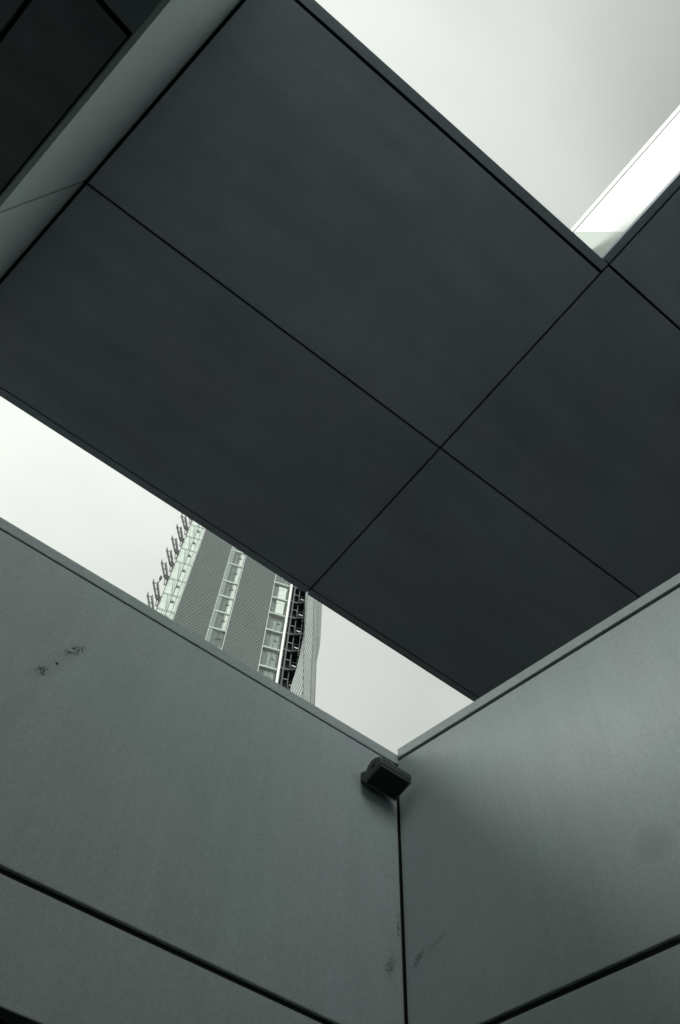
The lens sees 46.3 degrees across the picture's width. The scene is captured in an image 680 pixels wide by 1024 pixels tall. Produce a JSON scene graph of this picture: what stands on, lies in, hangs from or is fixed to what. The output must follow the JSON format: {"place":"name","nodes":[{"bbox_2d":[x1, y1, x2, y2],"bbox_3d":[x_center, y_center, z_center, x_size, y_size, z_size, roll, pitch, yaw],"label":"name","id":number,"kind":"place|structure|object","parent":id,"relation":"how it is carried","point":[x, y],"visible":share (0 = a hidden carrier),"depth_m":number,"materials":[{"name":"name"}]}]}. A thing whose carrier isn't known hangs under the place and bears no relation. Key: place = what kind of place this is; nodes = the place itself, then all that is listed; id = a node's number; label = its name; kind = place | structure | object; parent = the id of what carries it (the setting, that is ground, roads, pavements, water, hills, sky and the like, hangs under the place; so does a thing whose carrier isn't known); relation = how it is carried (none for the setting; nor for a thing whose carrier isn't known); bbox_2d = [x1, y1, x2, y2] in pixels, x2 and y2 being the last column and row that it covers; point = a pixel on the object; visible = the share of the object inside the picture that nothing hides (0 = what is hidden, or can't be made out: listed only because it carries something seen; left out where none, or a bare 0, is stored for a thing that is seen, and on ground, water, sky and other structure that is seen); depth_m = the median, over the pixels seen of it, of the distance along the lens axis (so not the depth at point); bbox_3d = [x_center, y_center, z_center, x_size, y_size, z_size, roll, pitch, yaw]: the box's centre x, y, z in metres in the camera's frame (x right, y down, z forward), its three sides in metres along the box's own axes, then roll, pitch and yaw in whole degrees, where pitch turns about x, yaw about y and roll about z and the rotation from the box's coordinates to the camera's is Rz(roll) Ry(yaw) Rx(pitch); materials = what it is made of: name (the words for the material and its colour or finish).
{"place":"outdoors","nodes":[
{"label":"outdoors","id":0,"kind":"place"},
{"bbox_2d":[0,0,679,700],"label":"canopy slab","id":1,"kind":"structure","parent":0,"point":[316,300],"depth_m":6.89,"materials":[{"name":"stone"}]},
{"bbox_2d":[0,0,240,278],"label":"downstand beam","id":2,"kind":"structure","parent":1,"relation":"attached to","point":[84,84],"depth_m":4.57,"materials":[{"name":"stone"}]},
{"bbox_2d":[570,105,679,259],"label":"parapet wall","id":3,"kind":"structure","parent":1,"relation":"on","point":[636,186],"depth_m":6.83,"materials":[{"name":"white stone"}]},
{"bbox_2d":[0,0,679,754],"label":"sky","id":4,"kind":"structure","parent":0,"point":[561,95],"materials":[{"name":"white"}]},
{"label":"pavement","id":5,"kind":"structure","parent":0,"visible":0},
{"bbox_2d":[0,517,407,1023],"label":"concrete wall","id":6,"kind":"structure","parent":5,"relation":"on","point":[195,828],"depth_m":3.56,"materials":[{"name":"stone"}]},
{"bbox_2d":[360,757,410,800],"bbox_3d":[0.272,1.508,4.558,0.265,0.182,0.193,35,-65,-16],"label":"loudspeaker","id":7,"kind":"object","parent":6,"relation":"attached to","point":[386,778],"visible":1,"depth_m":4.49,"materials":[{"name":"black plastic"}]},
{"bbox_2d":[398,573,679,1023],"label":"concrete wall","id":8,"kind":"structure","parent":5,"relation":"on","point":[539,801],"depth_m":3.70,"materials":[{"name":"stone"}]},
{"bbox_3d":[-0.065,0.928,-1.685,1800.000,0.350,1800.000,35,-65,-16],"label":"ground","id":9,"kind":"structure","parent":0,"visible":0},
{"bbox_2d":[143,513,321,704],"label":"office tower","id":10,"kind":"structure","parent":9,"relation":"on","point":[225,596],"depth_m":115.25,"materials":[{"name":"metal"}]}
]}

